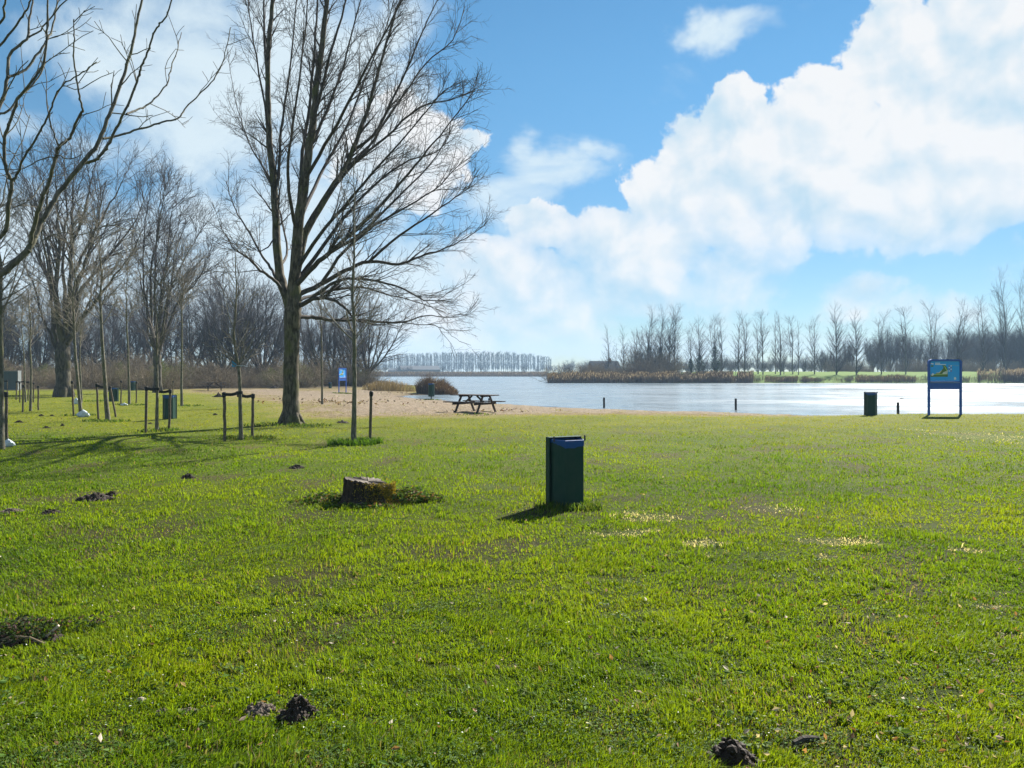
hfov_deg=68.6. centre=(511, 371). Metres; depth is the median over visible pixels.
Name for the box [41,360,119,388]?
bare shrub
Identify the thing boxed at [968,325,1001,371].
bare tree
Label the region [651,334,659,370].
bank poplar
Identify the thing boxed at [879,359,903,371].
bank shrub
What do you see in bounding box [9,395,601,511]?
weeds
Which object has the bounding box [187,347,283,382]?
bare shrub
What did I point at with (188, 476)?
molehill
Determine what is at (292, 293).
broadleaf tree
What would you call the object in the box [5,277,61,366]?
woodland tree
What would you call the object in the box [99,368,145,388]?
bare shrub
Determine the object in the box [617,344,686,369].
bank shrub
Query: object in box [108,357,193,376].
bare shrub
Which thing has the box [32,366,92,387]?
bare shrub
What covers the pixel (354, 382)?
young tree
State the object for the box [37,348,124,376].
bare shrub
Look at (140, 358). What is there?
bare shrub
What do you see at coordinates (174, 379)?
bare shrub
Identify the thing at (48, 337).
woodland tree
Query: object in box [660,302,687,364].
bank poplar
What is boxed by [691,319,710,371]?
bank poplar
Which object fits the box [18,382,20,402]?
tree stake
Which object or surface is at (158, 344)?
young tree
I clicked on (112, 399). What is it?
tree stake
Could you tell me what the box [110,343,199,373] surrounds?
bare shrub
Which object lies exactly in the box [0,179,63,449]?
young tree
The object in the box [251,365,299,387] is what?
bare shrub
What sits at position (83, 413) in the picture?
watering bag
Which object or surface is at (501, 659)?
daisies
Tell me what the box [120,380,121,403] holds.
tree stake
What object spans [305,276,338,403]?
young tree
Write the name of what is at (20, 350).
woodland tree
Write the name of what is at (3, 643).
twig
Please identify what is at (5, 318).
woodland tree
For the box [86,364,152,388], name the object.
bare shrub
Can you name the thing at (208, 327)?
woodland tree
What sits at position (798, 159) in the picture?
sky
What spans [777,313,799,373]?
bank poplar
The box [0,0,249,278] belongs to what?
ash tree
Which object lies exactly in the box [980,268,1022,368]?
bank poplar
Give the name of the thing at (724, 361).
hedgerow tree
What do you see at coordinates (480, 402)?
picnic table
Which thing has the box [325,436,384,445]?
grass tuft
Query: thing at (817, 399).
lake water
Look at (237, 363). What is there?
young tree
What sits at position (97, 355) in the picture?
woodland tree
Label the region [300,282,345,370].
lakeside tree
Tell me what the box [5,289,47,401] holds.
young tree
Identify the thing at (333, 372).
bare shrub
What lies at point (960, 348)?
bank poplar
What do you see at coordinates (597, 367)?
bank shrub
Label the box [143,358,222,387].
bare shrub
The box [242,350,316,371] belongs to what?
bare shrub
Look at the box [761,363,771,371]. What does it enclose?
hedgerow tree
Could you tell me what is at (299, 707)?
molehill
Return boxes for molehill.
[0,508,24,513]
[42,509,60,513]
[76,492,115,501]
[105,491,116,495]
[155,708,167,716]
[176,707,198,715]
[181,473,195,478]
[242,702,281,718]
[275,694,319,724]
[288,464,304,468]
[702,736,760,767]
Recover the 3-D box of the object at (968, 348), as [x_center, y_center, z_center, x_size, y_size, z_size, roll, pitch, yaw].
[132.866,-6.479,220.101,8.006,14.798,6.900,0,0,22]
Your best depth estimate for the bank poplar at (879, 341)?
164.52 m
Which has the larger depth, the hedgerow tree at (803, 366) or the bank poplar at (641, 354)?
the hedgerow tree at (803, 366)
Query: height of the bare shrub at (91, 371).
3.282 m
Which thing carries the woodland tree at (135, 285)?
on the ground at (468, 421)
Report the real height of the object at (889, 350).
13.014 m
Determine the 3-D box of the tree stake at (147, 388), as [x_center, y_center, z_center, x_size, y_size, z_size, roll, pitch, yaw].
[-10.199,1.114,21.249,0.416,1.420,0.162,0,0,0]
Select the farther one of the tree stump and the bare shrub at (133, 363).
the bare shrub at (133, 363)
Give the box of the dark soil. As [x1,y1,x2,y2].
[0,632,63,648]
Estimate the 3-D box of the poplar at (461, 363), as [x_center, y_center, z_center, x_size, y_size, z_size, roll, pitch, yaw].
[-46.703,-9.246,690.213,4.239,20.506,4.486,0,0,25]
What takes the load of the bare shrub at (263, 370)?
on the ground at (468, 421)
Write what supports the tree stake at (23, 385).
on the ground at (468, 421)
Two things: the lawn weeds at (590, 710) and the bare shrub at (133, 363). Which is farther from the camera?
the bare shrub at (133, 363)
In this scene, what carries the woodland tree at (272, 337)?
on the ground at (468, 421)
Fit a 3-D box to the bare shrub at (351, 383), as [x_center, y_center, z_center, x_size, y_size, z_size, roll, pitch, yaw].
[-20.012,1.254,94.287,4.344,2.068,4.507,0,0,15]
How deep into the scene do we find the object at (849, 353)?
196.98 m
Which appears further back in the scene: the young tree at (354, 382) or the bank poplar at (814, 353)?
the bank poplar at (814, 353)
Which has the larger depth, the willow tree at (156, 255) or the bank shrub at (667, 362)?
the bank shrub at (667, 362)
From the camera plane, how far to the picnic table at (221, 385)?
68.02 m
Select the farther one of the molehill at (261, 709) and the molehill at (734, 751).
the molehill at (261, 709)
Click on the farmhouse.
(599, 362)
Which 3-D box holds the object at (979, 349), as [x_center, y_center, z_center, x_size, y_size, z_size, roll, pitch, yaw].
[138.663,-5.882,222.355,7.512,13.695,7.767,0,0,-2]
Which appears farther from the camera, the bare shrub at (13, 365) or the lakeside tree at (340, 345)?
the lakeside tree at (340, 345)
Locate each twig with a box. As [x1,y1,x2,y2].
[0,635,44,643]
[0,639,24,645]
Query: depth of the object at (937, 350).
197.81 m
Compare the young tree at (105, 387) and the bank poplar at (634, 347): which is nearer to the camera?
the young tree at (105, 387)
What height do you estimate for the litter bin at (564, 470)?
0.970 m
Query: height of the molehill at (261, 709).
0.066 m
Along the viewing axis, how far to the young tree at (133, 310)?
38.80 m
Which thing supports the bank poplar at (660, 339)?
on the ground at (468, 421)
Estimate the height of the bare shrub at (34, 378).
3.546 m
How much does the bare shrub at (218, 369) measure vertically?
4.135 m
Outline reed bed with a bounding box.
[549,369,754,382]
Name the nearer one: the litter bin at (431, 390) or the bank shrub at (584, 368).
the litter bin at (431, 390)
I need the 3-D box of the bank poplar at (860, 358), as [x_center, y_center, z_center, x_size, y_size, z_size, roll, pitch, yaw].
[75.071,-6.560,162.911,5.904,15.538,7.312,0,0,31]
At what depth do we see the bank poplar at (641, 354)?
167.90 m
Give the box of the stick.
[792,735,819,746]
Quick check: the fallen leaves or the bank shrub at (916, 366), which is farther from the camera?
the bank shrub at (916, 366)
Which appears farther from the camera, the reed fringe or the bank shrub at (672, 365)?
the bank shrub at (672, 365)
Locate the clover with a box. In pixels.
[0,458,1023,767]
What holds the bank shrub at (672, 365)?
on the ground at (468, 421)
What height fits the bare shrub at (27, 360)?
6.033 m
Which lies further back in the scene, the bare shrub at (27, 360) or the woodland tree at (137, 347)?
the woodland tree at (137, 347)
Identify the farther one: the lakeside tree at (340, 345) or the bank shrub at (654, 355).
the bank shrub at (654, 355)
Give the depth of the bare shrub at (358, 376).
93.84 m
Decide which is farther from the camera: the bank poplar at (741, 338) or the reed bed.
the bank poplar at (741, 338)
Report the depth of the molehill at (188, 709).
3.73 m
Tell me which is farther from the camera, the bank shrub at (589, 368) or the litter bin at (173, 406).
the bank shrub at (589, 368)
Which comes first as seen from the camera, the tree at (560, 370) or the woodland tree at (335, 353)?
the woodland tree at (335, 353)
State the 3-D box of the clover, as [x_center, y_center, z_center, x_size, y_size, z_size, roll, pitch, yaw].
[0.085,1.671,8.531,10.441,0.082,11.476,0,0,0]
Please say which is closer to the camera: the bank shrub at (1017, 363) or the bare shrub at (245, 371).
the bare shrub at (245, 371)
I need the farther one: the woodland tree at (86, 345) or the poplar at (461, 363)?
the poplar at (461, 363)
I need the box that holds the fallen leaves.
[0,438,1023,767]
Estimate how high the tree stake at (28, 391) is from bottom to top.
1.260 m
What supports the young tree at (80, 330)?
on the ground at (468, 421)
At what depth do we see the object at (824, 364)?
203.76 m
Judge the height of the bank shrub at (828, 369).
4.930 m
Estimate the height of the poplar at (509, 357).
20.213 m
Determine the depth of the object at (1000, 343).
211.88 m
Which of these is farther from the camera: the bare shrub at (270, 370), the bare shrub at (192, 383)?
the bare shrub at (270, 370)
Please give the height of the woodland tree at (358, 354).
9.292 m
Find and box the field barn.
[398,366,440,371]
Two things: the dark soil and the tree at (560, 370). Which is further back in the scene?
the tree at (560, 370)
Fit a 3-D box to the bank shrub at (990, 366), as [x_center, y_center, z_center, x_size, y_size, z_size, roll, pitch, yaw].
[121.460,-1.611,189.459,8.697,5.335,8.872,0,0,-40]
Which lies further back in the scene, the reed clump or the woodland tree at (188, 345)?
the woodland tree at (188, 345)
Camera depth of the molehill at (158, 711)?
3.72 m
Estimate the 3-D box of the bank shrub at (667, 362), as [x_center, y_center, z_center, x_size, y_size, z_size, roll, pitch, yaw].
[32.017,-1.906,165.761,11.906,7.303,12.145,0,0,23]
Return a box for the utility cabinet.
[4,371,20,389]
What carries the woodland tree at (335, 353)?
on the ground at (468, 421)
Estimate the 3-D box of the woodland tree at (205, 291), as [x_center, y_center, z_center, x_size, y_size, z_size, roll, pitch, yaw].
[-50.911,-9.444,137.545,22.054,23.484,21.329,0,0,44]
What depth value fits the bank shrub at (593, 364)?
164.87 m
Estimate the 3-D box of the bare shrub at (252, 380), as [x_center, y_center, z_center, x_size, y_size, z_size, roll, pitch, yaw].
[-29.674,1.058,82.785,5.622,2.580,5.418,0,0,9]
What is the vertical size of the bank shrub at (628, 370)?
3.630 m
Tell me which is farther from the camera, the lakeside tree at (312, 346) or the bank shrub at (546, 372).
the bank shrub at (546, 372)
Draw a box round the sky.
[0,0,1023,371]
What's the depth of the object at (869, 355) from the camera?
220.11 m
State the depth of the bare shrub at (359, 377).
95.07 m
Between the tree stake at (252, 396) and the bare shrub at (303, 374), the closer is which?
the tree stake at (252, 396)
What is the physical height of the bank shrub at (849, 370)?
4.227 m
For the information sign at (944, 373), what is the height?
2.400 m
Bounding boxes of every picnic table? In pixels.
[202,382,225,390]
[443,394,505,412]
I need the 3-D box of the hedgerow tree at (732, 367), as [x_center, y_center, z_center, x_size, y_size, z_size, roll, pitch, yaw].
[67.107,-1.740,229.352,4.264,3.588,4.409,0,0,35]
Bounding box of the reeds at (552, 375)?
[370,371,555,382]
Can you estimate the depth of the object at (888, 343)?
200.62 m
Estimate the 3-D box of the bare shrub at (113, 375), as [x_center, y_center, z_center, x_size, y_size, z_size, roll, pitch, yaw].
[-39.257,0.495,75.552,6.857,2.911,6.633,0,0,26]
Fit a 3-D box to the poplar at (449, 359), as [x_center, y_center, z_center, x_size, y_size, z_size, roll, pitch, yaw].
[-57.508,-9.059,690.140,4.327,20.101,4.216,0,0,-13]
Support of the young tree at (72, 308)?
on the ground at (468, 421)
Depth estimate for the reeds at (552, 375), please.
358.57 m
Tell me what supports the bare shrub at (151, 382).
on the ground at (468, 421)
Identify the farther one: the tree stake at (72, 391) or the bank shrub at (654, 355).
the bank shrub at (654, 355)
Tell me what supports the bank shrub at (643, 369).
on the ground at (468, 421)
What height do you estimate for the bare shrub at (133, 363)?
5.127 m
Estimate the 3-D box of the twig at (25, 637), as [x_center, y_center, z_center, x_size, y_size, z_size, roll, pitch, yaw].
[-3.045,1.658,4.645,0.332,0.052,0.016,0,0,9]
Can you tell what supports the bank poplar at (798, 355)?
on the ground at (468, 421)
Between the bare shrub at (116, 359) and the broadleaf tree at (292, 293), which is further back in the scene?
the bare shrub at (116, 359)
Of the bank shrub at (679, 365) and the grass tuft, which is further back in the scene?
the bank shrub at (679, 365)
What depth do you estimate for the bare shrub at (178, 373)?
73.82 m
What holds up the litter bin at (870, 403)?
on the ground at (468, 421)
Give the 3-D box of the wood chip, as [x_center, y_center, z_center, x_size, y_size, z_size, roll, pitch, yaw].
[-2.923,1.647,4.764,0.084,0.074,0.022,0,0,-23]
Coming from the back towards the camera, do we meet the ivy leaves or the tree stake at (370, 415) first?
the tree stake at (370, 415)
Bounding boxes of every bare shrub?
[4,354,36,375]
[4,361,54,388]
[6,349,88,377]
[26,363,54,386]
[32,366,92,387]
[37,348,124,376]
[37,370,97,387]
[39,357,106,387]
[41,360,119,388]
[48,362,115,387]
[73,347,150,370]
[83,356,143,372]
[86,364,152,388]
[92,366,152,388]
[94,351,176,371]
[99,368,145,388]
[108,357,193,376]
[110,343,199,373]
[111,365,184,389]
[114,351,185,367]
[116,358,187,373]
[116,366,193,389]
[116,373,167,389]
[130,360,202,388]
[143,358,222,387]
[144,366,215,388]
[149,353,226,370]
[166,362,222,384]
[176,362,249,387]
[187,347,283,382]
[187,362,250,387]
[197,357,262,386]
[197,370,245,387]
[223,371,264,387]
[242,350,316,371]
[242,363,282,380]
[249,361,312,382]
[250,368,282,387]
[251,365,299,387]
[257,357,337,387]
[267,368,320,387]
[278,347,384,385]
[302,364,351,385]
[307,356,386,385]
[326,365,374,385]
[327,364,388,385]
[337,377,369,385]
[347,367,395,386]
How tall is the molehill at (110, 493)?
0.080 m
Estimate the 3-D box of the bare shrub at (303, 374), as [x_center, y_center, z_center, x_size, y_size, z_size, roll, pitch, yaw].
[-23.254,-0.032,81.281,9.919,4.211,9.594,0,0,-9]
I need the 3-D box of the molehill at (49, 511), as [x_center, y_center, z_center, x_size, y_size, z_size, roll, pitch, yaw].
[-5.541,1.675,9.009,0.236,0.068,0.174,0,0,0]
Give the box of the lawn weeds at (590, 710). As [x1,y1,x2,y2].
[0,432,1023,767]
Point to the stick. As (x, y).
(799, 740)
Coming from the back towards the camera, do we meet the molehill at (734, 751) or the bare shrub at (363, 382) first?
the bare shrub at (363, 382)
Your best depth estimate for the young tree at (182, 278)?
37.59 m
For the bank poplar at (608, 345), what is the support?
on the ground at (468, 421)
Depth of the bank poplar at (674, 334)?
171.54 m
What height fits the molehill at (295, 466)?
0.091 m
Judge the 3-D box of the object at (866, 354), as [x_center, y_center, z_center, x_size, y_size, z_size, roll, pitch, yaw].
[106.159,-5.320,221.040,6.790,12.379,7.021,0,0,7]
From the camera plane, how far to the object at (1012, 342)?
203.76 m
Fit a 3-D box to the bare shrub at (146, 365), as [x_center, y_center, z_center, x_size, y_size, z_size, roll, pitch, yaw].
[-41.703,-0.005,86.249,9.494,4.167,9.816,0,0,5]
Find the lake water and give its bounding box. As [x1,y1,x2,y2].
[374,376,1023,415]
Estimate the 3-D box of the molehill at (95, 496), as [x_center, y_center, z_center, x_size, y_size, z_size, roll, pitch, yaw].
[-5.522,1.657,9.939,0.481,0.140,0.416,0,0,41]
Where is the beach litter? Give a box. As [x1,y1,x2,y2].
[243,391,560,412]
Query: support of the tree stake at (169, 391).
on the ground at (468, 421)
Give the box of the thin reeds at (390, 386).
[362,380,415,391]
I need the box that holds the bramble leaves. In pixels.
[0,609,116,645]
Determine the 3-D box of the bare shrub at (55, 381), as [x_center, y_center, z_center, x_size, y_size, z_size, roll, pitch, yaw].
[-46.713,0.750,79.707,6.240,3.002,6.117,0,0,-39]
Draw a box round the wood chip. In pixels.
[45,624,59,636]
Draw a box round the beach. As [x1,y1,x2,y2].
[188,389,802,417]
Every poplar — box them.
[447,353,451,368]
[459,351,462,371]
[495,351,498,370]
[507,353,511,369]
[599,327,615,371]
[618,326,631,365]
[628,329,644,361]
[632,330,649,361]
[635,304,667,364]
[650,304,676,358]
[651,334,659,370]
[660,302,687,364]
[665,305,684,362]
[675,333,684,359]
[681,319,696,371]
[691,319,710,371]
[703,314,723,371]
[710,315,726,371]
[729,311,748,371]
[737,313,755,370]
[750,321,765,373]
[751,310,772,374]
[768,311,788,374]
[771,313,783,373]
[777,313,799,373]
[789,322,805,374]
[804,316,823,373]
[825,304,852,374]
[846,308,869,374]
[870,309,890,373]
[887,306,913,373]
[917,300,949,365]
[941,296,986,361]
[966,295,998,371]
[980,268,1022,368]
[1010,268,1023,364]
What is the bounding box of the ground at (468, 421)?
[0,371,1023,767]
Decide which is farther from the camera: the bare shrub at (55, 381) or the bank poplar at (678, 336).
the bank poplar at (678, 336)
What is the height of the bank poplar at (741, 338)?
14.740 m
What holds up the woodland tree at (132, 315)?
on the ground at (468, 421)
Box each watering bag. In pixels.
[5,439,14,446]
[76,409,89,416]
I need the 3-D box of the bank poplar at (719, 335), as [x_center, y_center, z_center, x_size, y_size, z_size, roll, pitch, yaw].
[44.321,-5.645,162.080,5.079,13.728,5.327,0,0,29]
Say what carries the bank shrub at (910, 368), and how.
on the ground at (468, 421)
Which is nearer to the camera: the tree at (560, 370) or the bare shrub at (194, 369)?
the bare shrub at (194, 369)
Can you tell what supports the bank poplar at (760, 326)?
on the ground at (468, 421)
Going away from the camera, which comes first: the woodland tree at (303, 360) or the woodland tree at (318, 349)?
the woodland tree at (318, 349)
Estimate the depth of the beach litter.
43.13 m
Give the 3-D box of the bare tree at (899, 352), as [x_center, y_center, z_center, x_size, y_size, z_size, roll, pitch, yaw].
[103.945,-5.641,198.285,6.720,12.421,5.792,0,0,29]
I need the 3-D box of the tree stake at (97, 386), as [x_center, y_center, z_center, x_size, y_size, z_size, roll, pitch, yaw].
[-14.806,1.115,27.057,0.443,1.402,0.162,0,0,0]
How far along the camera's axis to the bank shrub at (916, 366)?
188.81 m
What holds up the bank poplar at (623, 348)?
on the ground at (468, 421)
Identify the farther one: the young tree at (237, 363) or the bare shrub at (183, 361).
the bare shrub at (183, 361)
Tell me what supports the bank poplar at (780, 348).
on the ground at (468, 421)
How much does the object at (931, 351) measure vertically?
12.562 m
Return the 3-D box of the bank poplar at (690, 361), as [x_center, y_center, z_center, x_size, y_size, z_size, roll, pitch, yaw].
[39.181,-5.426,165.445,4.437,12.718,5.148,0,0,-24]
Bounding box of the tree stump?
[337,475,399,505]
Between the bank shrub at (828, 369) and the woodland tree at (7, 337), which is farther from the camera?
the bank shrub at (828, 369)
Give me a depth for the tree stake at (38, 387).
33.62 m
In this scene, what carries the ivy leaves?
on the ground at (468, 421)
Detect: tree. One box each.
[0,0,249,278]
[0,110,182,396]
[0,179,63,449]
[2,274,24,332]
[2,279,50,366]
[3,300,27,359]
[3,315,54,370]
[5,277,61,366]
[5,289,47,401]
[6,260,55,410]
[21,270,114,362]
[31,189,115,411]
[52,293,137,365]
[59,269,96,402]
[61,194,140,420]
[61,287,153,369]
[70,312,109,365]
[73,265,185,362]
[91,296,150,362]
[102,147,256,392]
[102,228,155,404]
[111,270,199,361]
[126,253,183,430]
[133,291,219,369]
[138,284,228,369]
[156,233,210,405]
[161,293,232,366]
[176,260,282,362]
[177,274,277,372]
[187,0,510,424]
[194,254,283,373]
[203,216,272,439]
[209,263,306,373]
[228,289,313,366]
[251,304,301,365]
[267,313,319,364]
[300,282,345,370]
[300,303,335,367]
[300,303,356,373]
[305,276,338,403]
[306,293,384,370]
[315,156,392,440]
[322,275,422,377]
[341,331,372,373]
[556,362,572,372]
[713,355,732,369]
[725,362,736,370]
[740,358,755,371]
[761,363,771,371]
[764,357,774,371]
[773,357,790,371]
[784,361,797,371]
[795,353,812,371]
[796,353,815,371]
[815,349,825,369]
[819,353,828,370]
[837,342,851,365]
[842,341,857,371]
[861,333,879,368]
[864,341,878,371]
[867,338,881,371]
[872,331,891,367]
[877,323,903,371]
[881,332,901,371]
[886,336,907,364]
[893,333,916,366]
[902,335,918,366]
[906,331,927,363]
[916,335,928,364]
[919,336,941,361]
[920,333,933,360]
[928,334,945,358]
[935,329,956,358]
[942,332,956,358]
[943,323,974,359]
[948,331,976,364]
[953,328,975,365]
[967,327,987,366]
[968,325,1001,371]
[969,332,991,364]
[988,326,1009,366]
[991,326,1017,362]
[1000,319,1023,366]
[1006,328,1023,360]
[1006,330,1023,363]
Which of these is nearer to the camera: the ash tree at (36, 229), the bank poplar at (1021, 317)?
the ash tree at (36, 229)
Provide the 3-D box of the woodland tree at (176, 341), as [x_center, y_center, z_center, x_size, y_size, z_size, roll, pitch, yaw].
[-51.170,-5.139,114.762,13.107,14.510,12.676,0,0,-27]
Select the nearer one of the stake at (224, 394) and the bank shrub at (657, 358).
the stake at (224, 394)
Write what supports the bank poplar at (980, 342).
on the ground at (468, 421)
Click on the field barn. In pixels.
(426, 368)
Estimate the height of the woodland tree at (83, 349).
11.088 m
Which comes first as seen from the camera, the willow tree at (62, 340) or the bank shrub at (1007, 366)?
the willow tree at (62, 340)
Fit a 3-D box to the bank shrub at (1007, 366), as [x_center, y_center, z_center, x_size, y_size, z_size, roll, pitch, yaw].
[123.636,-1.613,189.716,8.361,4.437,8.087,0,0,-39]
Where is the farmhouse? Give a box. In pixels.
[587,358,619,371]
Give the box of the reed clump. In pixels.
[412,372,459,394]
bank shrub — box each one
[531,364,568,381]
[573,363,603,371]
[575,364,595,372]
[576,360,611,371]
[581,360,615,371]
[606,344,685,369]
[614,367,632,373]
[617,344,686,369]
[619,349,666,372]
[619,357,666,372]
[639,350,683,371]
[654,356,682,373]
[667,356,688,371]
[811,356,854,371]
[837,361,871,371]
[851,358,874,368]
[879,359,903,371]
[891,360,920,371]
[893,357,926,371]
[979,358,1002,371]
[988,357,1020,369]
[1010,356,1023,368]
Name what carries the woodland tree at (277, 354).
on the ground at (468, 421)
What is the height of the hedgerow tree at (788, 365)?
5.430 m
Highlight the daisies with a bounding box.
[3,425,1023,739]
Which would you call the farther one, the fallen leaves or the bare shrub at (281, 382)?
the bare shrub at (281, 382)
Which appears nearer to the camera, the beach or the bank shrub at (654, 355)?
the beach
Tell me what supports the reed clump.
on the beach
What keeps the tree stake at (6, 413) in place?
on the ground at (468, 421)
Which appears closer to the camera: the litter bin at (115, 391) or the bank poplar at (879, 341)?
the litter bin at (115, 391)
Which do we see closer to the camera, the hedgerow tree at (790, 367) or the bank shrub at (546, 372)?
the bank shrub at (546, 372)
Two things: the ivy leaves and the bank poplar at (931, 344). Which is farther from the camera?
the bank poplar at (931, 344)
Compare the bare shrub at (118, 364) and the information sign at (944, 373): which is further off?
the bare shrub at (118, 364)
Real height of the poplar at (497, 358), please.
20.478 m
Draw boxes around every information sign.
[338,368,346,392]
[927,359,961,414]
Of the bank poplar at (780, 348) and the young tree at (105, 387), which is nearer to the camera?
the young tree at (105, 387)
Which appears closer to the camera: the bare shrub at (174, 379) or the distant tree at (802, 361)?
the bare shrub at (174, 379)
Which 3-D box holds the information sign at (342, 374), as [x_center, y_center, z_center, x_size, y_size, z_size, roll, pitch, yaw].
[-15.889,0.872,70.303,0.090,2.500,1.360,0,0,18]
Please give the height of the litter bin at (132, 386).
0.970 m
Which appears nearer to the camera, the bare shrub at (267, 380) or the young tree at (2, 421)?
the young tree at (2, 421)
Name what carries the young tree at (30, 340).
on the ground at (468, 421)
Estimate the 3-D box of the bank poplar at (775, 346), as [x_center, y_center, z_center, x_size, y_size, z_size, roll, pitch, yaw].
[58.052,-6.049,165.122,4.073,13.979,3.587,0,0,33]
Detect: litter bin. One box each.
[109,387,118,401]
[130,381,135,390]
[162,394,176,418]
[428,383,434,399]
[546,435,585,507]
[864,392,877,415]
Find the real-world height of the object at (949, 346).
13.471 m
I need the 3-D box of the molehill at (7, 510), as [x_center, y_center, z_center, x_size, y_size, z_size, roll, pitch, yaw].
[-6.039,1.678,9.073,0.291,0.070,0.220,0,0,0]
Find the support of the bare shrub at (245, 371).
on the ground at (468, 421)
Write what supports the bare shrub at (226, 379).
on the ground at (468, 421)
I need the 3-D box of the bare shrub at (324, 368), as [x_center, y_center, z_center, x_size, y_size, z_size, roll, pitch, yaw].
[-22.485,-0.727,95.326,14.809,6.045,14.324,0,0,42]
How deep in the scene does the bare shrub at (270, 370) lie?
89.90 m
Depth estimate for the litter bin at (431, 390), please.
57.12 m
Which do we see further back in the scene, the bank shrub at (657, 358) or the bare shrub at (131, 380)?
the bank shrub at (657, 358)
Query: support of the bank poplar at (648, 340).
on the ground at (468, 421)
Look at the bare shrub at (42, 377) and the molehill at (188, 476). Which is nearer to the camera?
the molehill at (188, 476)
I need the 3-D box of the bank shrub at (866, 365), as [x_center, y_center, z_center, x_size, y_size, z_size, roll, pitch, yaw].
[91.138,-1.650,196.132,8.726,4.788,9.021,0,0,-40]
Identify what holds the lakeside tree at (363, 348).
on the ground at (468, 421)
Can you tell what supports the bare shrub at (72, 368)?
on the ground at (468, 421)
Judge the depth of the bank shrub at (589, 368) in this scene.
160.93 m
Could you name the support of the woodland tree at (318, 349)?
on the ground at (468, 421)
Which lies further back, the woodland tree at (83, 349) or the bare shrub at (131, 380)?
the woodland tree at (83, 349)
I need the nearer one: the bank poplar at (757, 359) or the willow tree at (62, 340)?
the willow tree at (62, 340)
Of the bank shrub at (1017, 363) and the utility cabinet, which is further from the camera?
the bank shrub at (1017, 363)
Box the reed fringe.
[753,374,1023,382]
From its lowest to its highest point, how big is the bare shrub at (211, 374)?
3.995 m
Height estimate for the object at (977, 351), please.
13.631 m
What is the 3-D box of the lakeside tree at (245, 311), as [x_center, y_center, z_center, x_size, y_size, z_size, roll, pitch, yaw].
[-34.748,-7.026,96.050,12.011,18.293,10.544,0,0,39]
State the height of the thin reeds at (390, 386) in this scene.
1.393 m
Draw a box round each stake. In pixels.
[4,391,7,439]
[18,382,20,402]
[22,384,24,411]
[23,381,28,400]
[37,385,39,409]
[71,380,74,415]
[95,383,107,419]
[108,386,116,416]
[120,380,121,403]
[144,386,159,432]
[154,389,171,428]
[222,391,242,440]
[237,393,254,437]
[369,391,372,438]
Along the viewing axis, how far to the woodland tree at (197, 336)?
131.64 m
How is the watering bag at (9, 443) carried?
on the ground at (468, 421)
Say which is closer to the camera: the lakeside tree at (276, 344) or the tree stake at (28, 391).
the tree stake at (28, 391)
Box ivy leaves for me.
[289,484,445,508]
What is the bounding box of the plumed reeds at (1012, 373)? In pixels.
[977,367,1023,381]
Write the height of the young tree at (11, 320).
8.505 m
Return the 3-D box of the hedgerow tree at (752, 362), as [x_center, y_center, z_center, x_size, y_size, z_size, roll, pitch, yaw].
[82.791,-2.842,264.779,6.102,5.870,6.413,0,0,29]
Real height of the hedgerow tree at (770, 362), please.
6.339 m
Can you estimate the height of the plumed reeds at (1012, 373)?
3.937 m
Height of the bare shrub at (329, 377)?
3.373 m

